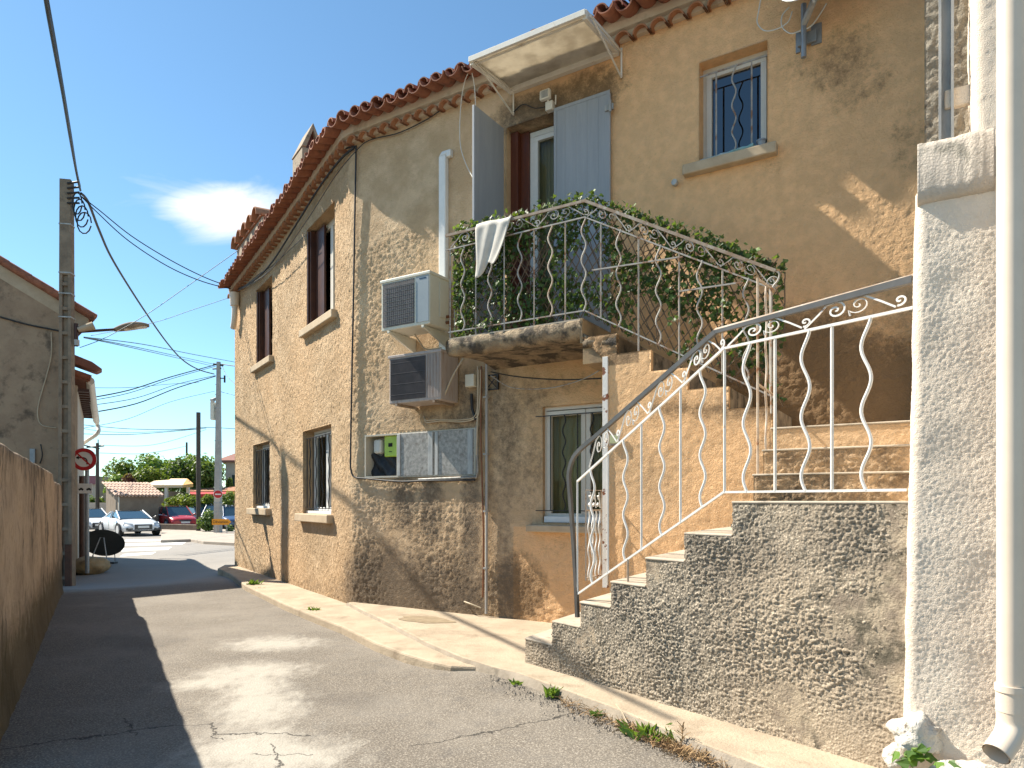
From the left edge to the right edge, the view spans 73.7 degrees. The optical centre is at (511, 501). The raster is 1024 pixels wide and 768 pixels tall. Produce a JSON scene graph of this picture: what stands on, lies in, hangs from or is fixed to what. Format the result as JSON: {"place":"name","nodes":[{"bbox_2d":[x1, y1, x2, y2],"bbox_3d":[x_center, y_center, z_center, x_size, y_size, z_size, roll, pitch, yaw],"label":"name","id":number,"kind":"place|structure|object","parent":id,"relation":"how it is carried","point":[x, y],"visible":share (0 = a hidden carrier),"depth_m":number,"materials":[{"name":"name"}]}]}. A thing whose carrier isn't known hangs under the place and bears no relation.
{"place":"outdoors","nodes":[
{"label":"outdoors","id":0,"kind":"place"},
{"bbox_2d":[86,425,234,429],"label":"overhead cable","id":1,"kind":"object","parent":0,"point":[161,429],"visible":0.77,"depth_m":42.74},
{"bbox_2d":[89,337,232,361],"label":"overhead cable","id":2,"kind":"object","parent":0,"point":[156,346],"visible":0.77,"depth_m":20.17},
{"bbox_2d":[161,492,195,507],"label":"shrub","id":3,"kind":"object","parent":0,"point":[185,500],"visible":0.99,"depth_m":45.76,"materials":[{"name":"green plant"}]},
{"bbox_2d":[161,527,234,545],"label":"pavement","id":4,"kind":"structure","parent":0,"point":[223,537],"depth_m":31.84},
{"bbox_2d":[160,524,195,530],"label":"wall","id":5,"kind":"structure","parent":4,"relation":"on","point":[179,526],"depth_m":39.34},
{"bbox_2d":[196,412,200,530],"bbox_3d":[-17.456,-1.444,38.000,0.240,7.008,0.240,0,0,23],"label":"wooden pole","id":6,"kind":"object","parent":4,"relation":"on","point":[198,464],"visible":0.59,"depth_m":37.90,"materials":[{"name":"brown wood"}]},
{"bbox_2d":[196,508,213,530],"bbox_3d":[-16.683,1.095,37.370,1.224,1.488,1.002,0,0,17],"label":"shrub","id":7,"kind":"object","parent":4,"relation":"on","point":[206,518],"visible":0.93,"depth_m":37.14,"materials":[{"name":"green plant"}]},
{"bbox_2d":[210,362,225,532],"bbox_3d":[-15.578,-2.645,35.882,0.657,9.411,0.809,0,0,35],"label":"concrete pole","id":8,"kind":"object","parent":4,"relation":"on","point":[215,411],"visible":0.96,"depth_m":35.87,"materials":[{"name":"concrete"}]},
{"bbox_2d":[83,337,210,365],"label":"overhead cable","id":9,"kind":"object","parent":8,"relation":"attached to","point":[140,349],"visible":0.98,"depth_m":19.69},
{"bbox_2d":[84,337,211,363],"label":"overhead cable","id":10,"kind":"object","parent":8,"relation":"attached to","point":[139,347],"visible":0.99,"depth_m":19.39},
{"bbox_2d":[96,365,214,396],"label":"overhead cable","id":11,"kind":"object","parent":8,"relation":"attached to","point":[151,383],"visible":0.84,"depth_m":28.90,"materials":[{"name":"rubber"}]},
{"bbox_2d":[98,376,215,411],"bbox_3d":[-15.391,-4.825,30.002,0.095,3.594,12.020,0,0,-2],"label":"overhead cable","id":12,"kind":"object","parent":8,"relation":"attached to","point":[154,396],"visible":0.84,"depth_m":29.19,"materials":[{"name":"rubber"}]},
{"bbox_2d":[212,519,230,532],"bbox_3d":[-14.902,1.359,35.050,0.970,0.903,0.064,0,0,-3],"label":"direction sign","id":13,"kind":"object","parent":4,"relation":"on","point":[216,522],"visible":1,"depth_m":35.02,"materials":[{"name":"metal"}]},
{"bbox_2d":[201,493,213,504],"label":"shrub","id":14,"kind":"object","parent":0,"point":[206,499],"visible":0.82,"depth_m":47.13,"materials":[{"name":"green plant"}]},
{"bbox_2d":[0,0,629,491],"label":"sky","id":15,"kind":"structure","parent":0,"point":[187,117],"materials":[{"name":"blue"}]},
{"bbox_2d":[218,565,475,670],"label":"pavement","id":16,"kind":"structure","parent":0,"point":[353,624],"depth_m":8.21,"materials":[{"name":"concrete"}]},
{"bbox_2d":[0,530,727,767],"bbox_3d":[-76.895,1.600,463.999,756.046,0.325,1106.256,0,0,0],"label":"road","id":17,"kind":"structure","parent":0,"point":[185,655],"depth_m":5.15,"materials":[{"name":"asphalt"}]},
{"bbox_2d":[0,443,63,742],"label":"boundary wall","id":18,"kind":"structure","parent":17,"relation":"on","point":[31,587],"depth_m":5.81,"materials":[{"name":"paint"}]},
{"bbox_2d":[0,255,96,482],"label":"gable house","id":19,"kind":"structure","parent":17,"relation":"on","point":[31,299],"depth_m":14.20,"materials":[{"name":"paint"}]},
{"bbox_2d":[0,316,58,331],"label":"cable","id":20,"kind":"object","parent":19,"relation":"attached to","point":[29,324],"visible":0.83,"depth_m":14.17,"materials":[{"name":"rubber"}]},
{"bbox_2d":[37,332,55,427],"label":"cable","id":21,"kind":"object","parent":19,"relation":"attached to","point":[44,384],"visible":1,"depth_m":14.24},
{"bbox_2d":[58,178,91,585],"bbox_3d":[-8.952,-2.289,13.990,0.656,8.577,0.265,0,0,0],"label":"concrete pole","id":22,"kind":"object","parent":17,"relation":"on","point":[66,414],"visible":0.94,"depth_m":13.93,"materials":[{"name":"concrete"}]},
{"bbox_2d":[44,0,81,191],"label":"overhead cable","id":23,"kind":"object","parent":22,"relation":"attached to","point":[49,21],"visible":1,"depth_m":8.72,"materials":[{"name":"rubber"}]},
{"bbox_2d":[48,0,80,185],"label":"overhead cable","id":24,"kind":"object","parent":22,"relation":"attached to","point":[60,69],"visible":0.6,"depth_m":8.25,"materials":[{"name":"rubber"}]},
{"bbox_2d":[74,322,148,346],"bbox_3d":[-8.392,-3.509,14.347,1.374,0.659,0.291,0,0,-36],"label":"street lamp","id":25,"kind":"object","parent":22,"relation":"attached to","point":[88,327],"visible":0.94,"depth_m":14.23,"materials":[{"name":"metal"}]},
{"bbox_2d":[80,192,213,373],"bbox_3d":[-12.536,-6.365,24.979,0.557,0.749,22.942,0,0,-17],"label":"overhead cable","id":26,"kind":"object","parent":22,"relation":"attached to","point":[103,240],"visible":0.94,"depth_m":18.63,"materials":[{"name":"rubber"}]},
{"bbox_2d":[80,250,237,347],"bbox_3d":[-7.306,-4.287,14.285,2.959,2.466,0.046,0,0,-28],"label":"overhead cable","id":27,"kind":"object","parent":22,"relation":"attached to","point":[162,303],"visible":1,"depth_m":14.27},
{"bbox_2d":[75,448,96,572],"bbox_3d":[-9.917,0.221,15.847,0.524,2.905,0.174,0,0,-18],"label":"traffic sign","id":28,"kind":"object","parent":17,"relation":"on","point":[85,459],"visible":0.91,"depth_m":15.81,"materials":[{"name":"metal"}]},
{"bbox_2d":[75,355,101,558],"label":"pale house","id":29,"kind":"structure","parent":17,"relation":"on","point":[86,405],"depth_m":17.35,"materials":[{"name":"paint"}]},
{"bbox_2d":[76,556,110,574],"bbox_3d":[-10.284,1.586,16.671,0.845,0.503,0.958,0,0,0],"label":"rock","id":30,"kind":"object","parent":17,"relation":"on","point":[98,565],"visible":0.64,"depth_m":16.40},
{"bbox_2d":[84,439,103,507],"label":"wooden pole","id":31,"kind":"object","parent":17,"relation":"on","point":[97,495],"visible":0.77,"depth_m":41.92,"materials":[{"name":"brown wood"}]},
{"bbox_2d":[89,508,106,529],"bbox_3d":[-23.892,1.070,38.592,4.322,1.400,2.049,0,0,44],"label":"parked car","id":32,"kind":"object","parent":17,"relation":"on","point":[96,515],"visible":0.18,"depth_m":38.03,"materials":[{"name":"white metal"}]},
{"bbox_2d":[89,476,109,501],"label":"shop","id":33,"kind":"structure","parent":17,"relation":"on","point":[92,482],"depth_m":60.24},
{"bbox_2d":[89,529,124,563],"bbox_3d":[-11.362,1.264,18.948,1.223,1.001,1.124,0,0,0],"label":"temporary sign","id":34,"kind":"object","parent":17,"relation":"on","point":[106,543],"visible":0.69,"depth_m":18.81,"materials":[{"name":"metal"}]},
{"bbox_2d":[103,473,122,492],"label":"shrub","id":35,"kind":"object","parent":17,"relation":"on","point":[114,479],"visible":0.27,"depth_m":55.79,"materials":[{"name":"green plant"}]},
{"bbox_2d":[101,457,137,479],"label":"tree","id":36,"kind":"object","parent":17,"relation":"on","point":[120,468],"visible":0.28,"depth_m":59.23,"materials":[{"name":"green plant"}]},
{"bbox_2d":[98,510,160,535],"bbox_3d":[-20.142,1.110,35.942,4.422,1.320,2.149,0,0,44],"label":"parked car","id":37,"kind":"object","parent":17,"relation":"on","point":[120,522],"visible":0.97,"depth_m":35.05,"materials":[{"name":"white metal"}]},
{"bbox_2d":[121,473,137,482],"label":"shrub","id":38,"kind":"object","parent":17,"relation":"on","point":[126,477],"visible":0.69,"depth_m":51.65,"materials":[{"name":"brown plant"}]},
{"bbox_2d":[102,481,163,521],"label":"shed","id":39,"kind":"structure","parent":17,"relation":"on","point":[141,496],"depth_m":42.18,"materials":[{"name":"paint"}]},
{"bbox_2d":[128,469,146,482],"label":"tree","id":40,"kind":"object","parent":17,"relation":"on","point":[138,476],"visible":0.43,"depth_m":53.74,"materials":[{"name":"green plant"}]},
{"bbox_2d":[122,547,170,550],"bbox_3d":[-13.447,1.756,25.109,1.666,0.001,1.931,0,0,-26],"label":"crosswalk stripe","id":41,"kind":"object","parent":17,"relation":"on","point":[145,549],"visible":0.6,"depth_m":24.89,"materials":[{"name":"paint"}]},
{"bbox_2d":[131,454,166,491],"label":"tree","id":42,"kind":"object","parent":17,"relation":"on","point":[151,463],"visible":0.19,"depth_m":57.32,"materials":[{"name":"green plant"}]},
{"bbox_2d":[140,466,163,482],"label":"tree","id":43,"kind":"object","parent":17,"relation":"on","point":[151,474],"visible":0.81,"depth_m":53.58,"materials":[{"name":"green plant"}]},
{"bbox_2d":[125,542,185,545],"bbox_3d":[-14.789,1.756,28.125,2.326,0.001,1.805,0,0,-20],"label":"crosswalk stripe","id":44,"kind":"object","parent":17,"relation":"on","point":[170,543],"visible":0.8,"depth_m":28.43,"materials":[{"name":"paint"}]},
{"bbox_2d":[140,453,182,491],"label":"tree","id":45,"kind":"object","parent":17,"relation":"on","point":[171,489],"visible":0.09,"depth_m":59.32,"materials":[{"name":"green plant"}]},
{"bbox_2d":[150,479,192,506],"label":"awning","id":46,"kind":"object","parent":17,"relation":"on","point":[175,483],"visible":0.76,"depth_m":47.40,"materials":[{"name":"white paint"}]},
{"bbox_2d":[159,506,195,524],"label":"parked car","id":47,"kind":"object","parent":17,"relation":"on","point":[176,515],"visible":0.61,"depth_m":42.27,"materials":[{"name":"red metal"}]},
{"bbox_2d":[160,453,195,493],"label":"tree","id":48,"kind":"object","parent":17,"relation":"on","point":[178,468],"visible":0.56,"depth_m":55.02,"materials":[{"name":"green plant"}]},
{"bbox_2d":[159,492,234,506],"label":"cafe building","id":49,"kind":"structure","parent":17,"relation":"on","point":[161,499],"depth_m":56.00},
{"bbox_2d":[170,453,225,491],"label":"tree","id":50,"kind":"object","parent":17,"relation":"on","point":[205,456],"visible":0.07,"depth_m":63.66,"materials":[{"name":"green plant"}]},
{"bbox_2d":[183,453,224,490],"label":"tree","id":51,"kind":"object","parent":17,"relation":"on","point":[207,472],"visible":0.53,"depth_m":55.03,"materials":[{"name":"green plant"}]},
{"bbox_2d":[190,487,234,496],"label":"awning","id":52,"kind":"object","parent":17,"relation":"on","point":[209,490],"visible":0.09,"depth_m":53.24,"materials":[{"name":"fabric"}]},
{"bbox_2d":[222,453,234,486],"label":"house","id":53,"kind":"structure","parent":17,"relation":"on","point":[229,460],"depth_m":62.00,"materials":[{"name":"paint"}]},
{"bbox_2d":[222,506,234,528],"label":"parked car","id":54,"kind":"object","parent":17,"relation":"on","point":[228,513],"visible":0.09,"depth_m":40.91,"materials":[{"name":"blue metal"}]},
{"bbox_2d":[222,490,234,505],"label":"shrub","id":55,"kind":"object","parent":17,"relation":"on","point":[227,499],"visible":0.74,"depth_m":47.76,"materials":[{"name":"green plant"}]},
{"bbox_2d":[542,684,563,698],"bbox_3d":[0.320,1.394,5.028,0.206,0.098,0.198,0,0,0],"label":"weed","id":56,"kind":"object","parent":17,"relation":"on","point":[552,693],"visible":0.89,"depth_m":4.99,"materials":[{"name":"green plant"}]},
{"bbox_2d":[346,603,761,767],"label":"kerb","id":57,"kind":"structure","parent":17,"relation":"on","point":[732,761],"depth_m":4.85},
{"bbox_2d":[218,0,923,622],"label":"corner house","id":58,"kind":"structure","parent":17,"relation":"on","point":[818,188],"depth_m":7.76,"materials":[{"name":"paint"}]},
{"bbox_2d":[81,196,230,286],"bbox_3d":[-7.505,-5.486,14.511,2.922,1.648,0.046,0,0,-16],"label":"overhead cable","id":59,"kind":"object","parent":58,"relation":"attached to","point":[146,245],"visible":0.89,"depth_m":14.45,"materials":[{"name":"rubber"}]},
{"bbox_2d":[83,198,230,288],"bbox_3d":[-7.501,-5.462,14.519,2.937,1.693,0.064,0,0,-16],"label":"overhead cable","id":60,"kind":"object","parent":58,"relation":"attached to","point":[145,252],"visible":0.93,"depth_m":14.46,"materials":[{"name":"rubber"}]},
{"bbox_2d":[229,291,239,329],"bbox_3d":[-5.990,-4.098,14.717,0.209,0.765,0.310,0,0,-36],"label":"rainwater head","id":61,"kind":"object","parent":58,"relation":"attached to","point":[234,299],"visible":1,"depth_m":14.63},
{"bbox_2d":[246,444,270,514],"bbox_3d":[-4.821,-0.440,13.307,0.350,1.400,1.463,0,0,-34],"label":"window","id":62,"kind":"structure","parent":58,"relation":"in","point":[265,509],"depth_m":13.38,"materials":[{"name":"wood"}]},
{"bbox_2d":[250,288,273,373],"bbox_3d":[-4.690,-3.373,13.137,0.345,1.635,1.410,0,0,-34],"label":"window","id":63,"kind":"structure","parent":58,"relation":"in","point":[264,357],"depth_m":13.43,"materials":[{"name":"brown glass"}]},
{"bbox_2d":[238,147,354,288],"bbox_3d":[-4.051,-4.542,11.931,0.105,0.504,6.670,0,0,-35],"label":"cable","id":64,"kind":"object","parent":58,"relation":"attached to","point":[321,184],"visible":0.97,"depth_m":10.77,"materials":[{"name":"black rubber"}]},
{"bbox_2d":[294,428,333,523],"bbox_3d":[-2.961,-0.410,10.565,0.350,1.460,1.569,0,0,-34],"label":"window","id":65,"kind":"structure","parent":58,"relation":"in","point":[322,514],"depth_m":10.64,"materials":[{"name":"white glass"}]},
{"bbox_2d":[299,218,336,338],"bbox_3d":[-2.858,-3.482,10.436,0.345,1.715,1.537,0,0,-34],"label":"window","id":66,"kind":"structure","parent":58,"relation":"in","point":[317,316],"depth_m":10.71,"materials":[{"name":"brown glass"}]},
{"bbox_2d":[238,111,439,290],"bbox_3d":[-3.396,-4.511,11.127,0.670,0.801,8.170,0,0,-40],"label":"cable","id":67,"kind":"object","parent":58,"relation":"attached to","point":[333,179],"visible":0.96,"depth_m":9.47,"materials":[{"name":"rubber"}]},
{"bbox_2d":[345,145,474,481],"bbox_3d":[-1.381,-2.552,8.773,2.196,4.616,0.075,0,0,33],"label":"cable","id":68,"kind":"object","parent":58,"relation":"attached to","point":[355,146],"visible":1,"depth_m":9.23,"materials":[{"name":"black rubber"}]},
{"bbox_2d":[380,270,448,352],"bbox_3d":[-1.140,-2.291,8.358,0.807,0.811,0.518,0,0,31],"label":"air conditioner","id":69,"kind":"object","parent":58,"relation":"attached to","point":[415,303],"visible":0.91,"depth_m":8.16,"materials":[{"name":"metal"}]},
{"bbox_2d":[365,426,478,479],"bbox_3d":[-1.133,-0.580,8.762,1.869,0.641,0.271,0,0,31],"label":"utility cabinet","id":70,"kind":"object","parent":58,"relation":"attached to","point":[448,452],"visible":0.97,"depth_m":8.62,"materials":[{"name":"plastic"}]},
{"bbox_2d":[388,349,463,409],"bbox_3d":[-1.003,-1.483,8.345,1.013,0.626,0.396,0,0,31],"label":"air conditioner","id":71,"kind":"object","parent":58,"relation":"attached to","point":[424,378],"visible":0.96,"depth_m":8.21,"materials":[{"name":"metal"}]},
{"bbox_2d":[439,149,452,349],"bbox_3d":[-0.814,-3.085,8.418,0.175,2.470,0.075,0,0,31],"label":"pipe cover","id":72,"kind":"object","parent":58,"relation":"attached to","point":[445,156],"visible":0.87,"depth_m":8.40,"materials":[{"name":"white plastic"}]},
{"bbox_2d":[423,370,478,420],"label":"cable","id":73,"kind":"object","parent":58,"relation":"attached to","point":[458,419],"visible":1,"depth_m":8.26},
{"bbox_2d":[424,370,480,422],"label":"cable","id":74,"kind":"object","parent":58,"relation":"attached to","point":[467,420],"visible":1,"depth_m":8.20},
{"bbox_2d":[459,74,471,175],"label":"cable","id":75,"kind":"object","parent":58,"relation":"attached to","point":[459,126],"visible":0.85,"depth_m":8.18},
{"bbox_2d":[465,374,476,419],"bbox_3d":[-0.483,-1.248,8.206,0.144,0.551,0.090,0,0,31],"label":"junction box","id":76,"kind":"object","parent":58,"relation":"attached to","point":[470,380],"visible":1,"depth_m":8.18,"materials":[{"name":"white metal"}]},
{"bbox_2d":[476,366,478,454],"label":"cable","id":77,"kind":"object","parent":58,"relation":"attached to","point":[477,413],"visible":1,"depth_m":8.15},
{"bbox_2d":[480,366,483,596],"bbox_3d":[-0.356,-0.234,8.135,0.065,2.755,0.021,0,0,31],"label":"rusty pipe","id":78,"kind":"object","parent":58,"relation":"attached to","point":[482,482],"visible":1,"depth_m":8.13,"materials":[{"name":"orange metal"}]},
{"bbox_2d":[483,364,488,613],"bbox_3d":[-0.305,-0.148,8.099,0.055,2.956,0.066,0,0,31],"label":"conduit","id":79,"kind":"object","parent":58,"relation":"attached to","point":[486,454],"visible":0.91,"depth_m":8.07,"materials":[{"name":"plastic"}]},
{"bbox_2d":[511,126,553,328],"bbox_3d":[0.616,-3.055,7.901,1.319,2.650,0.266,0,0,27],"label":"french door","id":80,"kind":"structure","parent":58,"relation":"in","point":[532,154],"depth_m":8.06,"materials":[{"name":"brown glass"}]},
{"bbox_2d":[468,9,621,114],"bbox_3d":[0.356,-4.665,7.241,1.404,0.364,0.851,0,0,31],"label":"door canopy","id":81,"kind":"object","parent":58,"relation":"attached to","point":[572,43],"visible":1,"depth_m":7.23,"materials":[{"name":"white paint"}]},
{"bbox_2d":[540,88,556,113],"bbox_3d":[0.419,-4.480,7.628,0.189,0.205,0.135,0,0,31],"label":"floodlight","id":82,"kind":"object","parent":58,"relation":"attached to","point":[545,94],"visible":1,"depth_m":7.61,"materials":[{"name":"white paint"}]},
{"bbox_2d":[526,403,602,533],"bbox_3d":[0.781,-0.367,7.557,1.265,1.425,0.342,0,0,31],"label":"window","id":83,"kind":"structure","parent":58,"relation":"in","point":[567,428],"depth_m":7.69,"materials":[{"name":"white glass"}]},
{"bbox_2d":[682,50,777,177],"bbox_3d":[2.157,-3.825,6.714,0.891,1.130,0.300,0,0,31],"label":"window","id":84,"kind":"structure","parent":58,"relation":"in","point":[734,92],"depth_m":6.76,"materials":[{"name":"blue glass"}]},
{"bbox_2d":[702,143,754,159],"bbox_3d":[2.095,-3.394,6.658,0.511,0.063,0.072,0,0,31],"label":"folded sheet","id":85,"kind":"object","parent":84,"relation":"attached to","point":[747,146],"visible":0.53,"depth_m":6.57,"materials":[{"name":"fabric"}]},
{"bbox_2d":[756,0,792,31],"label":"cable","id":86,"kind":"object","parent":58,"relation":"attached to","point":[773,29],"visible":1,"depth_m":6.39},
{"bbox_2d":[781,0,821,58],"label":"satellite dish","id":87,"kind":"object","parent":58,"relation":"attached to","point":[805,38],"visible":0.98,"depth_m":6.21,"materials":[{"name":"metal"}]},
{"bbox_2d":[781,3,826,33],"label":"cable","id":88,"kind":"object","parent":87,"relation":"attached to","point":[800,30],"visible":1,"depth_m":6.25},
{"bbox_2d":[490,675,722,767],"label":"grit","id":89,"kind":"object","parent":17,"relation":"on","point":[606,727],"visible":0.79,"depth_m":4.50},
{"bbox_2d":[555,695,730,767],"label":"dry weeds","id":90,"kind":"object","parent":17,"relation":"on","point":[675,746],"visible":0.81,"depth_m":3.97,"materials":[{"name":"plant"}]},
{"bbox_2d":[616,718,671,740],"bbox_3d":[0.798,1.390,4.189,0.364,0.106,0.224,0,0,32],"label":"weed","id":91,"kind":"object","parent":17,"relation":"on","point":[628,731],"visible":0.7,"depth_m":4.15,"materials":[{"name":"green plant"}]},
{"bbox_2d":[644,727,680,742],"bbox_3d":[0.921,1.394,4.048,0.216,0.097,0.211,0,0,-19],"label":"weed","id":92,"kind":"object","parent":17,"relation":"on","point":[668,735],"visible":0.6,"depth_m":4.06,"materials":[{"name":"green plant"}]},
{"bbox_2d":[903,0,1023,767],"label":"white house","id":93,"kind":"structure","parent":17,"relation":"on","point":[950,646],"depth_m":3.24,"materials":[{"name":"paint"}]},
{"bbox_2d":[982,0,1023,764],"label":"downpipe","id":94,"kind":"object","parent":93,"relation":"attached to","point":[1002,744],"visible":1,"depth_m":2.97,"materials":[{"name":"beige plastic"}]},
{"bbox_2d":[349,602,876,767],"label":"pavement","id":95,"kind":"structure","parent":0,"point":[496,642],"depth_m":5.05,"materials":[{"name":"concrete"}]},
{"bbox_2d":[399,616,455,622],"bbox_3d":[-0.980,1.366,7.894,0.777,0.001,0.388,0,0,33],"label":"damp patch","id":96,"kind":"object","parent":95,"relation":"on","point":[426,619],"visible":1,"depth_m":7.89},
{"bbox_2d":[445,318,910,767],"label":"outside staircase","id":97,"kind":"structure","parent":95,"relation":"on","point":[781,615],"depth_m":4.49,"materials":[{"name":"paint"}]},
{"bbox_2d":[490,370,599,389],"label":"cable","id":98,"kind":"object","parent":97,"relation":"hanging from","point":[549,387],"visible":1,"depth_m":7.51,"materials":[{"name":"rubber"}]},
{"bbox_2d":[491,371,600,379],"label":"cable","id":99,"kind":"object","parent":97,"relation":"hanging from","point":[543,378],"visible":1,"depth_m":7.45,"materials":[{"name":"rubber"}]},
{"bbox_2d":[603,356,608,587],"bbox_3d":[0.877,-0.270,6.347,0.053,2.140,0.062,0,0,31],"label":"steel post","id":100,"kind":"object","parent":97,"relation":"attached to","point":[605,416],"visible":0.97,"depth_m":6.32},
{"bbox_2d":[585,490,601,580],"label":"stair gate","id":101,"kind":"structure","parent":100,"relation":"attached to","point":[600,536],"depth_m":6.15,"materials":[{"name":"metal"}]},
{"bbox_2d":[445,199,779,473],"bbox_3d":[0.795,-1.532,6.534,3.573,2.663,0.891,0,0,43],"label":"balcony railing","id":102,"kind":"object","parent":97,"relation":"on","point":[704,245],"visible":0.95,"depth_m":6.12,"materials":[{"name":"metal"}]},
{"bbox_2d":[475,216,512,277],"bbox_3d":[-0.191,-2.595,6.981,0.434,0.587,0.107,0,0,31],"label":"towel","id":103,"kind":"object","parent":102,"relation":"hanging from","point":[490,236],"visible":1,"depth_m":7.00,"materials":[{"name":"fabric"}]},
{"bbox_2d":[451,189,788,406],"bbox_3d":[0.729,-1.900,6.524,3.484,2.244,0.904,0,0,44],"label":"ivy screen","id":104,"kind":"object","parent":102,"relation":"attached to","point":[574,304],"visible":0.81,"depth_m":6.36,"materials":[{"name":"green plant"}]},
{"bbox_2d":[608,433,619,445],"bbox_3d":[0.937,-0.568,6.269,0.110,0.110,0.013,0,0,31],"label":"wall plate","id":105,"kind":"object","parent":97,"relation":"attached to","point":[612,442],"depth_m":6.27,"materials":[{"name":"white"}]},
{"bbox_2d":[566,274,912,617],"bbox_3d":[1.229,-0.115,4.444,0.037,2.056,2.571,0,0,-38],"label":"stair railing","id":106,"kind":"object","parent":97,"relation":"on","point":[867,291],"visible":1,"depth_m":4.29,"materials":[{"name":"metal"}]},
{"bbox_2d":[882,742,911,767],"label":"rock","id":107,"kind":"object","parent":95,"relation":"on","point":[889,750],"visible":0.34,"depth_m":3.32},
{"bbox_2d":[885,711,942,756],"bbox_3d":[1.951,1.123,3.280,0.241,0.230,0.183,0,0,0],"label":"rock","id":108,"kind":"object","parent":107,"relation":"on","point":[910,730],"visible":0.75,"depth_m":3.23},
{"bbox_2d":[928,760,997,767],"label":"rock","id":109,"kind":"object","parent":95,"relation":"on","point":[970,764],"visible":0.89,"depth_m":3.08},
{"bbox_2d":[892,743,961,767],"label":"leafy weed","id":110,"kind":"object","parent":109,"relation":"on","point":[912,757],"visible":1,"depth_m":3.12,"materials":[{"name":"green plant"}]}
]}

